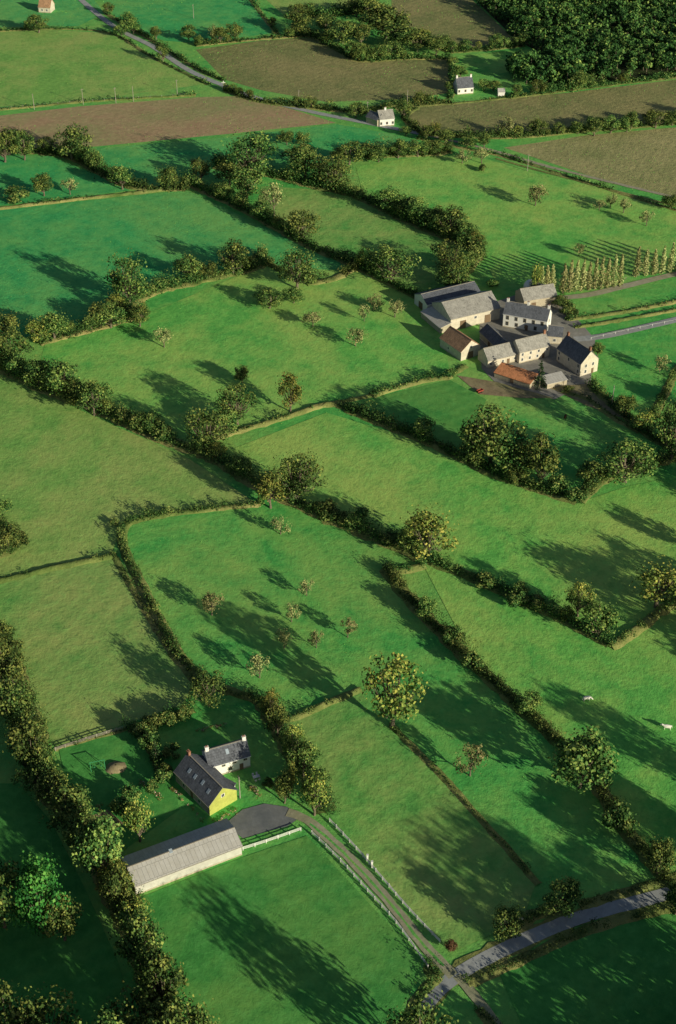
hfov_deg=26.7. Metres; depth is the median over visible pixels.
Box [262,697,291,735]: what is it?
hedgerow oak tree
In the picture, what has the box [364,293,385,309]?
apple tree
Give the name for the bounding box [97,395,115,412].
hedgerow oak tree
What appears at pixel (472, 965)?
country road
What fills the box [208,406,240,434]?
hedgerow oak tree
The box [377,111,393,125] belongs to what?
walls
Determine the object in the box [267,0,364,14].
meadow
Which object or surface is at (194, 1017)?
oak tree
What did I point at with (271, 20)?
hedgerow oak tree
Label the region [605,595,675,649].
hedge
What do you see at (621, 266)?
poplar tree
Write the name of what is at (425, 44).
hedge
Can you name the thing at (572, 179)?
farm track
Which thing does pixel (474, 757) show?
apple tree
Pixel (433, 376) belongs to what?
hedge
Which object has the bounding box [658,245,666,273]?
poplar tree
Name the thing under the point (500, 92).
white shed
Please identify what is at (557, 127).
hedgerow oak tree
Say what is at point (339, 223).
meadow
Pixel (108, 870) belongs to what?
ash tree
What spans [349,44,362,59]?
hedgerow oak tree
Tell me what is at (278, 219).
ash tree
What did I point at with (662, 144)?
ripe field
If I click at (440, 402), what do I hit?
paddock
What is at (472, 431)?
hedgerow oak tree
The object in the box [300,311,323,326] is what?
apple tree
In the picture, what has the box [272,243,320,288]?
oak tree
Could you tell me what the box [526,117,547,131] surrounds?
hedgerow oak tree
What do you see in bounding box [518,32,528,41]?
hedgerow oak tree
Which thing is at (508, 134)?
hedge
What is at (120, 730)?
hedge
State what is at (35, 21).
hedgerow oak tree
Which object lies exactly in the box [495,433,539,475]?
hedgerow oak tree
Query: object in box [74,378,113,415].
hedgerow oak tree
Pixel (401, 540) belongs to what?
hedgerow oak tree
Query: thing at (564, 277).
poplar tree
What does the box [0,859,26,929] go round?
hedgerow oak tree
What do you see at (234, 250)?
hedgerow oak tree
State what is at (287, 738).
ash tree
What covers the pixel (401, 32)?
hedgerow oak tree
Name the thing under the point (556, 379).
garden shed
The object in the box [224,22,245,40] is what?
hedgerow oak tree
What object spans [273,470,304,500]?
hedgerow oak tree
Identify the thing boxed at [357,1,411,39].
hedgerow oak tree
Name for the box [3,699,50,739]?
hedgerow oak tree
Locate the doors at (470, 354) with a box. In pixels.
[468,351,472,358]
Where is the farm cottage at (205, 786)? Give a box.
[173,749,237,814]
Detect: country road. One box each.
[79,0,418,133]
[420,887,671,1014]
[573,317,675,340]
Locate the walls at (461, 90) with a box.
[453,79,472,93]
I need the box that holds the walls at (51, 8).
[38,1,54,11]
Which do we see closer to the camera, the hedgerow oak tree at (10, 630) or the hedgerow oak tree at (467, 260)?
the hedgerow oak tree at (10, 630)
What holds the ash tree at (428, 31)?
on the ground at (526, 804)
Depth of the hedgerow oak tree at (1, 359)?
523.39 m
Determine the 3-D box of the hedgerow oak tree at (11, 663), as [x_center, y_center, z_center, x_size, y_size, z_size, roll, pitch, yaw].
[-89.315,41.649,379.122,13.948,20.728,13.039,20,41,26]
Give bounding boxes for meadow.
[0,0,103,26]
[0,30,202,106]
[0,155,129,205]
[0,190,345,336]
[0,374,250,577]
[0,559,192,746]
[0,783,134,1023]
[41,267,448,443]
[94,124,416,185]
[102,0,272,42]
[142,836,420,1023]
[226,413,675,637]
[259,186,468,291]
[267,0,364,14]
[290,693,534,952]
[356,155,675,289]
[426,568,675,872]
[453,49,547,76]
[500,913,675,1023]
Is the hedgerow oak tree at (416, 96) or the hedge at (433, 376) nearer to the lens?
the hedge at (433, 376)
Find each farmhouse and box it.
[503,298,552,332]
[556,331,599,376]
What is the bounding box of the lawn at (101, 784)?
[59,731,178,852]
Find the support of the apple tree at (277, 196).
on the meadow at (339, 223)
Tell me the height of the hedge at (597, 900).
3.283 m
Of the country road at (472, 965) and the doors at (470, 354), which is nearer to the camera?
the country road at (472, 965)
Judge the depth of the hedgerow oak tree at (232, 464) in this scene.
467.50 m
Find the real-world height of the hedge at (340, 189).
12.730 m
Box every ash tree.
[24,318,51,341]
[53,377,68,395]
[94,858,132,892]
[105,290,125,306]
[116,893,154,931]
[120,793,154,841]
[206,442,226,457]
[254,464,285,508]
[257,697,273,711]
[260,687,281,715]
[270,216,285,225]
[275,370,303,411]
[278,721,307,752]
[282,761,297,793]
[296,767,331,815]
[351,246,370,265]
[359,651,427,727]
[398,503,458,558]
[418,26,431,35]
[428,122,441,133]
[468,229,484,243]
[475,41,481,47]
[513,123,523,134]
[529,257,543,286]
[558,604,574,620]
[564,580,596,616]
[629,555,675,611]
[631,408,654,429]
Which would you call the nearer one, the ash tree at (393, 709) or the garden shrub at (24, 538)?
the ash tree at (393, 709)
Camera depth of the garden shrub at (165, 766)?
359.92 m
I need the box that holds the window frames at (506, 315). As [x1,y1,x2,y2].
[505,315,549,330]
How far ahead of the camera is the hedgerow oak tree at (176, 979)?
298.05 m
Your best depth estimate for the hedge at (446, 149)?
692.86 m
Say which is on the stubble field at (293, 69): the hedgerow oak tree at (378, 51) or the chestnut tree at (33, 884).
the hedgerow oak tree at (378, 51)
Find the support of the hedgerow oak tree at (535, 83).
on the ground at (526, 804)
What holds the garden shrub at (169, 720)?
on the ground at (526, 804)
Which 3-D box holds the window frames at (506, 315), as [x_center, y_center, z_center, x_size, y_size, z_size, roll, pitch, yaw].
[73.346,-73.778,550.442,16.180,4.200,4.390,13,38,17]
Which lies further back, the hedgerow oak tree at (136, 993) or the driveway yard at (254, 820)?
the driveway yard at (254, 820)
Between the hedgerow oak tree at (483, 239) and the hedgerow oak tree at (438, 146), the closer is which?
the hedgerow oak tree at (483, 239)
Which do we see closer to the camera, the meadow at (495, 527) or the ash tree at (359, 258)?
the meadow at (495, 527)
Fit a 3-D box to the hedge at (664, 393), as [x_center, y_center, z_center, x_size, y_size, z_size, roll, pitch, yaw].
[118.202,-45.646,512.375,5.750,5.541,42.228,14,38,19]
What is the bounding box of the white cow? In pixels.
[660,723,671,729]
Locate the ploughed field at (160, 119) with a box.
[0,96,334,149]
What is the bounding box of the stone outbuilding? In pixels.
[515,283,556,305]
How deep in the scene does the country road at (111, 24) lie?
792.36 m
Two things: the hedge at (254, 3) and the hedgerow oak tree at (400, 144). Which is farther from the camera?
the hedge at (254, 3)
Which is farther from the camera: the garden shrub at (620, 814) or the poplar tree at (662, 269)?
the poplar tree at (662, 269)
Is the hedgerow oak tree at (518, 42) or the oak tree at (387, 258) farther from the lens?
the hedgerow oak tree at (518, 42)
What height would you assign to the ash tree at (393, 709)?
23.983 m
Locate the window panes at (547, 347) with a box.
[521,347,547,360]
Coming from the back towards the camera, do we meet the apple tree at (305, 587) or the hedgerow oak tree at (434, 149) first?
the hedgerow oak tree at (434, 149)
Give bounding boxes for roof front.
[38,0,51,7]
[378,109,394,119]
[456,77,473,88]
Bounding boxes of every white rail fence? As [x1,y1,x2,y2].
[242,827,300,850]
[311,830,428,967]
[329,818,440,942]
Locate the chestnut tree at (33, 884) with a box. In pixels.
[9,851,73,935]
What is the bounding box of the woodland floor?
[480,0,675,81]
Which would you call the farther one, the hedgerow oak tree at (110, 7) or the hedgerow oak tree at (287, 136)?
the hedgerow oak tree at (110, 7)
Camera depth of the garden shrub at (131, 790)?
351.80 m
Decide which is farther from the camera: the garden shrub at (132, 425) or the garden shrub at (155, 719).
the garden shrub at (132, 425)
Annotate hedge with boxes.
[0,26,37,31]
[0,90,196,110]
[0,185,179,209]
[0,348,432,561]
[0,510,21,558]
[0,553,113,583]
[0,620,185,1020]
[2,143,49,155]
[32,292,146,345]
[41,25,210,84]
[42,145,190,192]
[56,728,126,751]
[105,11,226,81]
[109,549,198,682]
[115,497,264,703]
[119,698,197,732]
[121,242,269,308]
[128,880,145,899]
[130,730,163,780]
[174,164,431,298]
[194,29,311,46]
[196,398,344,445]
[206,149,482,251]
[221,82,453,113]
[249,0,279,33]
[252,685,342,815]
[254,250,283,271]
[269,686,361,721]
[284,0,367,18]
[304,261,373,285]
[310,28,452,61]
[331,393,372,403]
[341,396,581,504]
[363,135,454,160]
[369,370,454,397]
[375,11,451,51]
[379,560,675,890]
[388,721,541,885]
[389,557,427,574]
[394,95,509,108]
[399,105,421,132]
[402,953,443,1023]
[415,537,619,646]
[416,135,675,210]
[418,115,675,138]
[446,32,526,53]
[446,54,456,98]
[446,228,488,285]
[447,364,468,376]
[460,901,673,987]
[473,1005,502,1023]
[500,895,569,939]
[508,70,675,98]
[557,298,578,320]
[560,390,639,432]
[566,298,675,320]
[572,439,675,503]
[573,306,675,328]
[577,872,675,910]
[585,373,675,449]
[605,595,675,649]
[649,365,675,419]
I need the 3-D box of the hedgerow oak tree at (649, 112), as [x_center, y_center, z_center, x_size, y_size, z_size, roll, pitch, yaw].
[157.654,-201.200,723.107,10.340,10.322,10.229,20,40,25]
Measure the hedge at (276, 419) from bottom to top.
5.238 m
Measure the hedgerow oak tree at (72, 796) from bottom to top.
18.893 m
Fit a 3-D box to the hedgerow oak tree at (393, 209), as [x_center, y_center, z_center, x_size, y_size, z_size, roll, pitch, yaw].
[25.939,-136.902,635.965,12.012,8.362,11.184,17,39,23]
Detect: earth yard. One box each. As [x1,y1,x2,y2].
[457,375,552,397]
[551,384,621,417]
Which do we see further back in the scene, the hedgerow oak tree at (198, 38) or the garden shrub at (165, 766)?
the hedgerow oak tree at (198, 38)
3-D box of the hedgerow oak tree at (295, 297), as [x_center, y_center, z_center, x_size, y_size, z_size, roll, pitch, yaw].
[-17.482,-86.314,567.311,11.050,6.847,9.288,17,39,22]
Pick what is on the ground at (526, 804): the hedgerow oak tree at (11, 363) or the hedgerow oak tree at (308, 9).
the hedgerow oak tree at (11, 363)
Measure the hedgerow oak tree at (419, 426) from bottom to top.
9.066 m
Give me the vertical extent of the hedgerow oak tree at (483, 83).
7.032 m
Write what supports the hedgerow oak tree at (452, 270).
on the ground at (526, 804)
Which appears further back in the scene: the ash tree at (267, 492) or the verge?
the ash tree at (267, 492)
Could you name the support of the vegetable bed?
on the lawn at (101, 784)
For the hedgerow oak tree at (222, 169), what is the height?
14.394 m
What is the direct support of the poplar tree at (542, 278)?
on the ground at (526, 804)
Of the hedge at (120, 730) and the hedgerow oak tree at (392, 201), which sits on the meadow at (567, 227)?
the hedgerow oak tree at (392, 201)
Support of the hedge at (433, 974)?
on the ground at (526, 804)
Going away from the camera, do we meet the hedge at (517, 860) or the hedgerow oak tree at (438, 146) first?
the hedge at (517, 860)
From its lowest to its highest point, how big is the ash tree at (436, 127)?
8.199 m
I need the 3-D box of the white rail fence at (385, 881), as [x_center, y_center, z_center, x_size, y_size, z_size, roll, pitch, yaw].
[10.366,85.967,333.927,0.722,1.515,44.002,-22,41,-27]
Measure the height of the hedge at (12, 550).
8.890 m
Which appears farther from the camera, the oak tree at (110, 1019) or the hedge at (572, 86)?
the hedge at (572, 86)
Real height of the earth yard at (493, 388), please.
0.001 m
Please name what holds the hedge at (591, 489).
on the ground at (526, 804)
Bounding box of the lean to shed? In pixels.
[420,306,451,333]
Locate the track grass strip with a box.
[310,823,443,965]
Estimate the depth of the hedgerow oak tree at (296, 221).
611.01 m
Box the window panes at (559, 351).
[558,351,593,372]
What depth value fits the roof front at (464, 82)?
761.71 m
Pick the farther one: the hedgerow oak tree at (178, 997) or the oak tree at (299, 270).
the oak tree at (299, 270)
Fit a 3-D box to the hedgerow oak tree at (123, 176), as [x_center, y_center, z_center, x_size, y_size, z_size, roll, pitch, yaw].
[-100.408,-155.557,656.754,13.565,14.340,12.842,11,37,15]
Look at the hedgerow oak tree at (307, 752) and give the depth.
355.18 m
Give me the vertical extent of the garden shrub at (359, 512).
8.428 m
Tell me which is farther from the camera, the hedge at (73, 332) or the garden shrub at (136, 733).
the hedge at (73, 332)
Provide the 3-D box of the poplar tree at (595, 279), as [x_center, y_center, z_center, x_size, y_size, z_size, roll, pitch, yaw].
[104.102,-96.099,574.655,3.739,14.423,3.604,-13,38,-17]
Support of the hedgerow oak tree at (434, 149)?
on the ground at (526, 804)
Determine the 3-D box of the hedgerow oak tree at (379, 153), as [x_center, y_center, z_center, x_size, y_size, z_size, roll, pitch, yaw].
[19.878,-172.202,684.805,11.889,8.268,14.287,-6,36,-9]
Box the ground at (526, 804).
[0,0,675,1023]
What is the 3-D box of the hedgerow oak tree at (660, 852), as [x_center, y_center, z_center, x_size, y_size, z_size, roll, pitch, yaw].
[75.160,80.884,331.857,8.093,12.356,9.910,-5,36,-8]
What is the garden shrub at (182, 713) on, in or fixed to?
on the ground at (526, 804)
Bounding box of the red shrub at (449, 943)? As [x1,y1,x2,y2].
[444,937,457,950]
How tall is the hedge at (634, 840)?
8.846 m
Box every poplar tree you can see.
[541,266,545,283]
[543,265,550,284]
[548,264,556,286]
[559,263,567,293]
[566,260,573,292]
[571,259,580,292]
[578,259,586,290]
[585,262,592,290]
[591,258,599,288]
[597,256,605,288]
[604,258,611,287]
[610,254,618,286]
[617,254,624,286]
[632,246,642,276]
[641,249,649,275]
[650,249,658,274]
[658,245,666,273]
[666,242,675,272]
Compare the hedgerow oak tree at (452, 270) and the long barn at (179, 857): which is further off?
the hedgerow oak tree at (452, 270)
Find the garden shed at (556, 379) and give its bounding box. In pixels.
[541,371,567,388]
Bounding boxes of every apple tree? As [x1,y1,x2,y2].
[60,178,79,194]
[152,326,173,347]
[197,590,223,615]
[208,23,215,35]
[245,651,270,677]
[258,181,286,212]
[268,516,290,534]
[273,628,292,647]
[282,602,301,621]
[297,579,313,595]
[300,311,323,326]
[307,628,323,647]
[340,617,357,637]
[345,326,368,345]
[358,304,370,320]
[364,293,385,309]
[385,298,403,317]
[452,742,488,776]
[456,148,471,162]
[472,146,491,162]
[499,114,514,129]
[526,184,548,205]
[573,243,586,253]
[592,200,605,209]
[604,192,617,207]
[617,198,632,212]
[639,210,654,225]
[654,353,671,372]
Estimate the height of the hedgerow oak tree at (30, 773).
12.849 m
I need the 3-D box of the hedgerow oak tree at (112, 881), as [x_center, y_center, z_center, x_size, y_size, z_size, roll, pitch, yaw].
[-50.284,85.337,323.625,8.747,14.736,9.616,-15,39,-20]
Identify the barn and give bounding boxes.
[120,818,242,894]
[365,110,381,126]
[414,281,479,309]
[431,291,500,328]
[439,326,479,360]
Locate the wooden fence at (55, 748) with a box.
[54,725,125,750]
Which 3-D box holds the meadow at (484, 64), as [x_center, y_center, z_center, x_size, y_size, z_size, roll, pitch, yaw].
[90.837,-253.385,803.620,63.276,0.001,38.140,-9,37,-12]
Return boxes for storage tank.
[524,279,532,287]
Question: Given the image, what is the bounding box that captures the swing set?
[89,759,105,771]
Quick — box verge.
[430,886,665,1023]
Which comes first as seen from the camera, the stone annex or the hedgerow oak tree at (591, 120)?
the stone annex
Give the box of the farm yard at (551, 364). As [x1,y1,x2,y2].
[480,295,594,398]
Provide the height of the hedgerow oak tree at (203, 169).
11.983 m
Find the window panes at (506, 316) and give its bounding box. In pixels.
[506,316,549,329]
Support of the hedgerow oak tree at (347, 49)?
on the stubble field at (293, 69)
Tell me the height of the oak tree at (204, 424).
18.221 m
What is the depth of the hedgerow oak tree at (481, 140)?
698.26 m
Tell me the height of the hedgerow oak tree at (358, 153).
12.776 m
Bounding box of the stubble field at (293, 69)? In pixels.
[196,37,448,101]
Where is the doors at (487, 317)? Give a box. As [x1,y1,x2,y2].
[460,314,490,328]
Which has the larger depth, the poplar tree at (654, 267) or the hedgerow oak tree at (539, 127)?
the hedgerow oak tree at (539, 127)
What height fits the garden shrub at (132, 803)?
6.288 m
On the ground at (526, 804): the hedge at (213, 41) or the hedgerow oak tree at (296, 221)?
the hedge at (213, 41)
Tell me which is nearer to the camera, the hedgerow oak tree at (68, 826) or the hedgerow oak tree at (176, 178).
the hedgerow oak tree at (68, 826)
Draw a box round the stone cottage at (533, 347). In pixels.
[512,329,550,362]
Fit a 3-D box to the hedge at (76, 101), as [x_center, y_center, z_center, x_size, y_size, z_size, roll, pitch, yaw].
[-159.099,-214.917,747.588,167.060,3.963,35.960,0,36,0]
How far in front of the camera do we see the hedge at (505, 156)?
675.01 m
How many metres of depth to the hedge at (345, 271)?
587.48 m
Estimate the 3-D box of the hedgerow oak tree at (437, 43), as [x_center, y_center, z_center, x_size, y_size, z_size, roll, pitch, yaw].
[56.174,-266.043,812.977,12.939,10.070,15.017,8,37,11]
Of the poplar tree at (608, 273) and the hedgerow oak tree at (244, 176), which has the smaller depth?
the poplar tree at (608, 273)
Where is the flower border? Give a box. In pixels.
[80,722,261,822]
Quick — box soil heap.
[105,761,126,773]
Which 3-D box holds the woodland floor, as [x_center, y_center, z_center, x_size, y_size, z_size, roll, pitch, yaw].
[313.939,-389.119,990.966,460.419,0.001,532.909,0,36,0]
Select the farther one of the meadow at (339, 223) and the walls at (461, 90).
the walls at (461, 90)
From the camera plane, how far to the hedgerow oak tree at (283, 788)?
349.11 m
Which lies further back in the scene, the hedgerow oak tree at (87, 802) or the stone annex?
the stone annex
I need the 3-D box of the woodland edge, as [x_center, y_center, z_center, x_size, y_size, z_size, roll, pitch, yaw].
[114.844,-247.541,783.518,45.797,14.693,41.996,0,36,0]
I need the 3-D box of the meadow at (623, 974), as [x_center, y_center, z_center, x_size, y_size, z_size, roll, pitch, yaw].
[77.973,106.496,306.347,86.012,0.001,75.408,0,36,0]
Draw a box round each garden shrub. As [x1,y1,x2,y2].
[0,184,30,203]
[12,530,29,548]
[109,518,118,525]
[109,795,130,817]
[112,408,131,424]
[119,782,142,800]
[123,801,140,817]
[127,414,148,432]
[130,721,149,737]
[137,728,160,751]
[142,712,161,731]
[144,779,158,793]
[149,422,172,441]
[154,768,172,784]
[159,710,176,726]
[160,762,172,771]
[161,741,180,759]
[175,705,191,720]
[238,254,258,268]
[262,777,273,787]
[312,498,336,517]
[329,507,348,526]
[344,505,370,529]
[380,530,404,547]
[441,621,466,643]
[445,368,457,375]
[459,650,483,669]
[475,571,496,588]
[478,164,488,170]
[486,279,499,286]
[505,586,531,607]
[527,594,546,611]
[546,473,570,492]
[559,305,571,314]
[563,385,573,391]
[565,486,587,502]
[599,799,639,832]
[629,415,653,432]
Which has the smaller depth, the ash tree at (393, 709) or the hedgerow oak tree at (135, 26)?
the ash tree at (393, 709)
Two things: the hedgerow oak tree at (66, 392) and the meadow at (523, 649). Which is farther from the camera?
the hedgerow oak tree at (66, 392)
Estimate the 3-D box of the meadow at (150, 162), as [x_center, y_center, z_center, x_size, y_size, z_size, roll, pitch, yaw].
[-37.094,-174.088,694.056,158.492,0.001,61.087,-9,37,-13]
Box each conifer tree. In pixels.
[148,740,163,765]
[532,361,546,390]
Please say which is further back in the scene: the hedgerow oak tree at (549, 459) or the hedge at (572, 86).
the hedge at (572, 86)
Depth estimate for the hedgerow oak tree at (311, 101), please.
743.28 m
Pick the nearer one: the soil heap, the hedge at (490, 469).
the soil heap
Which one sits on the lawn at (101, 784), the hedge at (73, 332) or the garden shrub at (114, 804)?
the garden shrub at (114, 804)
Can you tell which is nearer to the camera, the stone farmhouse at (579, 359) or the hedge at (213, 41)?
the stone farmhouse at (579, 359)
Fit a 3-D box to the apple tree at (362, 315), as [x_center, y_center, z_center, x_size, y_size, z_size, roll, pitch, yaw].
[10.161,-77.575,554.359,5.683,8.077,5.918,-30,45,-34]
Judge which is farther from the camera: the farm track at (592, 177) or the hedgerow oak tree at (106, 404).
the farm track at (592, 177)
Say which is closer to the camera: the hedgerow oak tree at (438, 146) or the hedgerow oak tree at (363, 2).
the hedgerow oak tree at (438, 146)
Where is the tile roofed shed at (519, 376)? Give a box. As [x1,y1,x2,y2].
[494,362,537,388]
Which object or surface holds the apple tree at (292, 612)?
on the ground at (526, 804)
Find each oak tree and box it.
[0,124,19,161]
[0,309,24,342]
[0,327,33,358]
[0,355,8,369]
[0,497,13,517]
[0,521,22,552]
[0,619,9,633]
[0,621,16,641]
[0,629,24,660]
[0,636,29,688]
[0,668,34,725]
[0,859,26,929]
[0,978,41,1023]
[0,982,81,1023]
[1,530,21,548]
[2,351,33,376]
[2,718,52,770]
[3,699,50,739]
[10,751,59,796]
[11,128,34,159]
[11,691,39,711]
[16,738,56,774]
[18,354,51,390]
[23,11,48,32]
[24,716,46,738]
[28,764,67,808]
[29,171,54,195]
[29,327,47,340]
[30,748,54,761]
[32,307,71,338]
[36,134,55,149]
[37,891,83,940]
[38,778,89,832]
[39,356,82,398]
[42,310,67,335]
[49,377,68,395]
[51,122,93,159]
[60,811,97,851]
[62,785,93,822]
[64,320,76,332]
[64,376,90,407]
[69,807,125,880]
[72,150,84,160]
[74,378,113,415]
[75,1001,135,1023]
[79,310,98,329]
[83,148,103,165]
[86,301,113,327]
[93,303,129,327]
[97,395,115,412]
[98,860,136,909]
[100,301,119,320]
[101,1,114,13]
[103,247,154,302]
[103,975,187,1023]
[106,889,135,910]
[107,159,134,189]
[108,901,167,972]
[109,892,133,915]
[110,895,145,922]
[113,22,128,35]
[119,11,137,23]
[123,17,141,33]
[125,301,150,326]
[129,411,145,423]
[131,971,175,1003]
[132,411,150,427]
[132,938,167,986]
[134,944,188,1007]
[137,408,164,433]
[137,983,186,1022]
[146,998,199,1023]
[148,25,161,38]
[154,41,169,61]
[154,164,180,187]
[158,992,220,1023]
[170,176,179,185]
[171,253,203,276]
[178,402,231,448]
[179,22,195,40]
[181,664,231,708]
[188,155,212,180]
[193,35,202,42]
[195,433,221,453]
[197,260,219,277]
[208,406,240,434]
[210,23,227,41]
[212,159,239,184]
[213,181,234,198]
[213,381,257,424]
[216,237,252,273]
[217,126,278,170]
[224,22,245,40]
[226,454,249,474]
[227,84,236,90]
[228,163,265,193]
[230,188,252,206]
[233,364,251,382]
[233,456,253,474]
[245,88,253,96]
[249,197,275,219]
[252,286,282,308]
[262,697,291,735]
[265,15,276,25]
[271,445,328,500]
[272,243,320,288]
[272,770,295,803]
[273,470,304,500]
[276,130,293,144]
[279,141,317,162]
[281,287,304,302]
[283,27,294,35]
[284,208,321,240]
[285,7,313,33]
[286,738,321,776]
[287,1,303,12]
[287,147,324,177]
[292,96,301,105]
[294,130,310,143]
[299,3,316,15]
[303,97,318,107]
[304,158,331,178]
[308,765,333,795]
[310,153,355,187]
[314,13,335,32]
[318,32,335,41]
[323,17,357,45]
[329,145,347,162]
[335,140,368,164]
[343,39,363,55]
[345,0,367,16]
[345,101,369,117]
[349,19,374,43]
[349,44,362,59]
[350,42,363,56]
[354,50,365,59]
[357,0,386,21]
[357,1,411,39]
[359,250,379,267]
[360,42,374,55]
[361,143,372,155]
[363,241,421,280]
[368,145,389,161]
[370,44,388,56]
[374,183,406,209]
[378,41,409,56]
[379,20,420,46]
[381,981,458,1023]
[382,199,398,211]
[384,197,406,213]
[386,137,409,157]
[395,98,413,115]
[396,49,407,57]
[396,194,421,215]
[396,525,432,552]
[397,125,411,135]
[401,194,438,220]
[405,26,430,51]
[405,137,430,156]
[410,416,436,442]
[412,91,425,103]
[412,212,426,224]
[415,592,439,620]
[418,124,433,138]
[422,138,443,152]
[422,204,447,226]
[425,38,447,54]
[430,237,472,269]
[432,143,444,151]
[432,203,472,234]
[433,259,473,285]
[437,127,455,142]
[439,35,451,46]
[444,81,453,89]
[447,57,458,63]
[448,40,457,49]
[452,64,468,76]
[454,223,478,241]
[456,249,476,272]
[457,440,487,465]
[458,39,471,49]
[458,134,476,147]
[458,402,527,463]
[459,415,488,448]
[470,234,488,246]
[475,133,490,147]
[477,78,490,90]
[485,79,502,91]
[488,31,502,47]
[488,898,527,941]
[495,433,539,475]
[499,36,510,45]
[503,464,530,484]
[510,82,522,96]
[510,578,531,593]
[513,38,524,45]
[513,689,544,716]
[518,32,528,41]
[518,427,561,483]
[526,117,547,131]
[528,79,548,93]
[532,121,549,133]
[541,875,585,918]
[547,724,622,793]
[551,293,568,306]
[552,121,566,132]
[569,121,587,133]
[570,70,587,88]
[575,455,611,484]
[576,596,622,637]
[585,73,596,84]
[585,114,602,124]
[585,117,607,135]
[592,342,605,355]
[595,435,662,485]
[602,113,621,133]
[614,394,637,414]
[618,114,638,131]
[619,72,629,81]
[624,110,639,130]
[627,453,649,470]
[639,106,656,124]
[643,834,675,875]
[644,109,670,127]
[649,393,675,459]
[660,193,675,208]
[662,878,675,915]
[663,110,675,125]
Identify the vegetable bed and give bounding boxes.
[93,809,122,827]
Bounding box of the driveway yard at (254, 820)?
[229,804,296,837]
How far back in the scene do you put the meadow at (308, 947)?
319.33 m
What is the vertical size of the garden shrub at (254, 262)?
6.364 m
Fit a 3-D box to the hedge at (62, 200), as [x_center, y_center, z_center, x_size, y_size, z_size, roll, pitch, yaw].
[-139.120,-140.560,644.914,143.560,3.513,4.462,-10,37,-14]
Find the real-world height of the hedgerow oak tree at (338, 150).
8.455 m
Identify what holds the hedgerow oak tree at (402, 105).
on the ground at (526, 804)
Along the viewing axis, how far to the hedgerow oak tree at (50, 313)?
539.40 m
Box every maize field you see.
[392,0,511,48]
[396,80,675,134]
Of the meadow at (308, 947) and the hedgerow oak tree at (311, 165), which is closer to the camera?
the meadow at (308, 947)
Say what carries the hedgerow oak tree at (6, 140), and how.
on the meadow at (29, 167)
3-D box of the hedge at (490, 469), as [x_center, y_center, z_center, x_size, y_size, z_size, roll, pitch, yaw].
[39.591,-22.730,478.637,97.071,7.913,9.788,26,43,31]
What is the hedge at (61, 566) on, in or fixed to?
on the ground at (526, 804)
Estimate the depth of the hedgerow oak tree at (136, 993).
303.18 m
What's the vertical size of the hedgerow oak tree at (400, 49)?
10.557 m
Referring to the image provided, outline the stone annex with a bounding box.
[547,325,563,343]
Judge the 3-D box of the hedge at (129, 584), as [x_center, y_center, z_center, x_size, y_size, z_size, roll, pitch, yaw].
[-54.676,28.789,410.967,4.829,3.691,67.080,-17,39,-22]
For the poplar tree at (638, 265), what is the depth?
583.80 m
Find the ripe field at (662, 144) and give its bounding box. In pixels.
[504,127,675,194]
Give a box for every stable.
[478,341,517,367]
[479,323,508,346]
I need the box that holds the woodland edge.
[505,44,588,86]
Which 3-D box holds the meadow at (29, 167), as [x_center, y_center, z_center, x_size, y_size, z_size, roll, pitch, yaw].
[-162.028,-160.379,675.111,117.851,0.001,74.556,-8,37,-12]
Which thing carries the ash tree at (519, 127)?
on the ground at (526, 804)
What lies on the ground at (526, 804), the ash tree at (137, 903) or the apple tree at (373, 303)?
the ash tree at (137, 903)
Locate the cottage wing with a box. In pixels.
[201,735,250,774]
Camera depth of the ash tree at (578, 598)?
406.45 m
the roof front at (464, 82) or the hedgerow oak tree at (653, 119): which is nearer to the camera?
the hedgerow oak tree at (653, 119)
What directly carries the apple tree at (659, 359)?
on the ground at (526, 804)
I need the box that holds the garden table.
[252,772,260,780]
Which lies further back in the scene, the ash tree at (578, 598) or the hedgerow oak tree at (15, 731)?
the ash tree at (578, 598)
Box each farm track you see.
[286,808,457,978]
[429,136,670,196]
[453,973,499,1023]
[496,158,669,204]
[563,272,675,298]
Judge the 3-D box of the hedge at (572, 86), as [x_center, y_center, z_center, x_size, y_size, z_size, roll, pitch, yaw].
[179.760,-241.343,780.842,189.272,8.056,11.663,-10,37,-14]
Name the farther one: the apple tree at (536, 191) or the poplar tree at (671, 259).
the apple tree at (536, 191)
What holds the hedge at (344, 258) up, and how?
on the ground at (526, 804)
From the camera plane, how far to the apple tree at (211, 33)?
827.39 m
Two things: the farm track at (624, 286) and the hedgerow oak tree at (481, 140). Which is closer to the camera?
the farm track at (624, 286)
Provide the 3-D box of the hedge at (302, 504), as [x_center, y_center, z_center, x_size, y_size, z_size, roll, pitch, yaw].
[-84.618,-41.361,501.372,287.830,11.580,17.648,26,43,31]
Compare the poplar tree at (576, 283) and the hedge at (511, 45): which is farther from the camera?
the hedge at (511, 45)
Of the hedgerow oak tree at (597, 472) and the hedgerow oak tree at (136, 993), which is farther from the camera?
the hedgerow oak tree at (597, 472)
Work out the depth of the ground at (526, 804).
409.67 m
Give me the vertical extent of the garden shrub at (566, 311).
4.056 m
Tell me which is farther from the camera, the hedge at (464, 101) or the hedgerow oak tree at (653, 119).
the hedge at (464, 101)
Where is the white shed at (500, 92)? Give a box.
[497,88,504,96]

